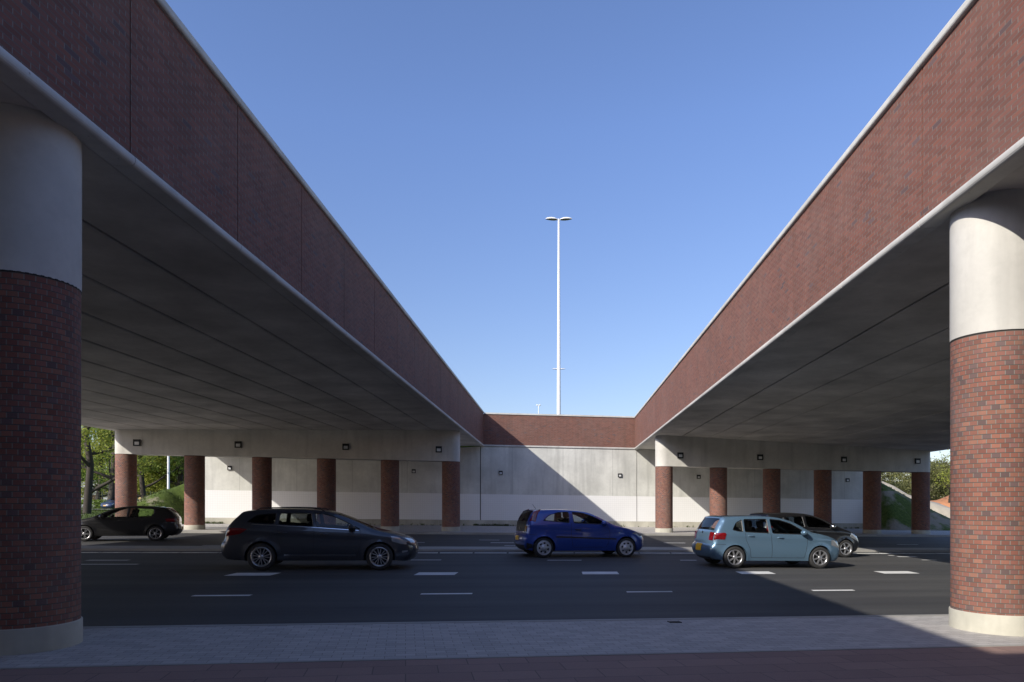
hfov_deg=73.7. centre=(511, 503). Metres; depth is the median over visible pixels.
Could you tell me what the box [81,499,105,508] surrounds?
hedge
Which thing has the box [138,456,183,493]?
leafy shrub
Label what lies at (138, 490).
leafy shrub
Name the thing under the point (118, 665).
pavement edging
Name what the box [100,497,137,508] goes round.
hatchback car
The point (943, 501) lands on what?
earth bank
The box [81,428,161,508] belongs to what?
broadleaf tree
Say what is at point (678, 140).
sky
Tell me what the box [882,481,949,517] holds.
sand bank
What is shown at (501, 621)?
kerb
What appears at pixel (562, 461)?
abutment wall
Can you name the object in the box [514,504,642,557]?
hatchback car
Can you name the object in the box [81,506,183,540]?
hatchback car
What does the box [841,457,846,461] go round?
wall lamp
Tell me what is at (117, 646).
pavement
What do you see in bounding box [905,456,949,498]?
broadleaf tree
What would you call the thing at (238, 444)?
wall lamp
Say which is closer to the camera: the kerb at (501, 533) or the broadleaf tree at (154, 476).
the kerb at (501, 533)
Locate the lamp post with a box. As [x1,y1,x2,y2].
[167,456,169,488]
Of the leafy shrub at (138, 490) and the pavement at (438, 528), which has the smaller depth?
the pavement at (438, 528)
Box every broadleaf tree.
[81,425,166,513]
[81,427,183,497]
[81,428,112,506]
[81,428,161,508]
[81,431,155,480]
[110,456,183,485]
[142,459,164,492]
[881,472,907,492]
[883,456,940,494]
[897,458,949,499]
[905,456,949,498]
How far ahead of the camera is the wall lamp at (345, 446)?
36.08 m
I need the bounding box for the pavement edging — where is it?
[0,644,1023,668]
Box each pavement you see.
[0,616,1023,666]
[183,524,949,534]
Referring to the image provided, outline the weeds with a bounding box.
[205,521,858,528]
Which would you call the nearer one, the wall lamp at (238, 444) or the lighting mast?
the wall lamp at (238, 444)
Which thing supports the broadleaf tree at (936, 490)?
on the terrain at (895, 510)
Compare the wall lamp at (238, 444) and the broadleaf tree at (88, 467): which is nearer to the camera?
the wall lamp at (238, 444)
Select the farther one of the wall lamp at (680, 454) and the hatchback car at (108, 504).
the hatchback car at (108, 504)
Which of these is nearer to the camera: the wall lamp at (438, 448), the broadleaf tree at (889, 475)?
the wall lamp at (438, 448)
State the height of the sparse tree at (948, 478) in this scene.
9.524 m
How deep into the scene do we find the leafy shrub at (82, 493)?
111.39 m
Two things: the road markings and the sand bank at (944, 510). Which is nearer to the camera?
the road markings
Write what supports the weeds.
on the pavement at (438, 528)
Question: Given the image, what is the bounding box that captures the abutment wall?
[205,412,862,527]
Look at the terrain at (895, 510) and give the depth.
49.12 m
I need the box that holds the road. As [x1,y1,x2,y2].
[81,533,949,625]
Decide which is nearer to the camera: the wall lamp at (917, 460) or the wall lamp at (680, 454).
the wall lamp at (680, 454)
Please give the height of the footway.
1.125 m
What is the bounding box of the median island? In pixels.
[81,546,949,551]
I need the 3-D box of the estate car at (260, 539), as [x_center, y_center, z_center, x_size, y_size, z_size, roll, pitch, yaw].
[-4.720,0.825,17.194,4.704,1.553,2.237,1,0,-9]
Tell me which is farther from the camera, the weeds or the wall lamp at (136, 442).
the weeds
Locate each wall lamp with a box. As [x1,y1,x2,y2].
[133,439,140,445]
[235,441,241,447]
[342,444,348,449]
[436,446,441,451]
[677,452,683,457]
[757,454,762,459]
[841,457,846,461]
[915,458,920,463]
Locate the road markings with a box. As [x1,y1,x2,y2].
[84,542,917,595]
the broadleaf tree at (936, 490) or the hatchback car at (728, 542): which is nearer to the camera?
the hatchback car at (728, 542)
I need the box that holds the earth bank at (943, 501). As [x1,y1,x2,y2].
[931,496,949,506]
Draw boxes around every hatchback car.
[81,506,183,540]
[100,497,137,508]
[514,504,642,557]
[692,515,838,568]
[750,512,858,556]
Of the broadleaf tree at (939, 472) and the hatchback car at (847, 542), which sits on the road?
the hatchback car at (847, 542)
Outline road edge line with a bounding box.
[81,552,949,553]
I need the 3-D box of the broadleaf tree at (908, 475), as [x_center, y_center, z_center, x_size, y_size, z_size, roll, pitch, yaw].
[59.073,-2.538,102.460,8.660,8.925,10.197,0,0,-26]
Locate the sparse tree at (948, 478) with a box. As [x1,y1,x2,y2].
[933,449,949,502]
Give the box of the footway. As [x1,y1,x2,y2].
[0,646,1023,681]
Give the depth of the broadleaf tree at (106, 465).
91.32 m
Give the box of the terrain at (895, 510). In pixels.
[81,446,949,530]
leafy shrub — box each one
[81,464,108,499]
[137,471,175,494]
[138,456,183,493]
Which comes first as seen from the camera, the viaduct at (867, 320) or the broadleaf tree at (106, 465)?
the viaduct at (867, 320)
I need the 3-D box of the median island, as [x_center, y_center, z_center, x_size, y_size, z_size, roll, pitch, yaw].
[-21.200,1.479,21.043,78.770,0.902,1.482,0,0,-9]
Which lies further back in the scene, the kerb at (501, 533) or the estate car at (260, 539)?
the kerb at (501, 533)
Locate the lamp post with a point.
(168, 472)
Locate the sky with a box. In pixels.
[81,0,964,481]
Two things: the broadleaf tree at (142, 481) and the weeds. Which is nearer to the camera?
the weeds
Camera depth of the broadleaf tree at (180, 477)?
89.65 m
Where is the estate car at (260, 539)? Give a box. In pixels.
[221,505,418,570]
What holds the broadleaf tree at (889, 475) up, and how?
on the terrain at (895, 510)
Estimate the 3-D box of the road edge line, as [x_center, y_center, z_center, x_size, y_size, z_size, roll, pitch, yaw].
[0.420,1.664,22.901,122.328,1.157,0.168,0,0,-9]
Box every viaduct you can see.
[0,0,483,655]
[634,0,1023,636]
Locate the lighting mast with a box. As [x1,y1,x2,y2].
[546,217,571,413]
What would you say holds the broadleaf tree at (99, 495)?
on the terrain at (895, 510)
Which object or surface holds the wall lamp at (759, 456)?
attached to the viaduct at (867, 320)
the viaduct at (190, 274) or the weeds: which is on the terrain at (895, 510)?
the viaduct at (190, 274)
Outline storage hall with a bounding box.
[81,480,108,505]
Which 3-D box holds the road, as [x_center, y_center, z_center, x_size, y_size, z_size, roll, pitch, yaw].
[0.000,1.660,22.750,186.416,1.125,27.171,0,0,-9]
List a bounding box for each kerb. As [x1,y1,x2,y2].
[83,614,948,627]
[181,531,949,536]

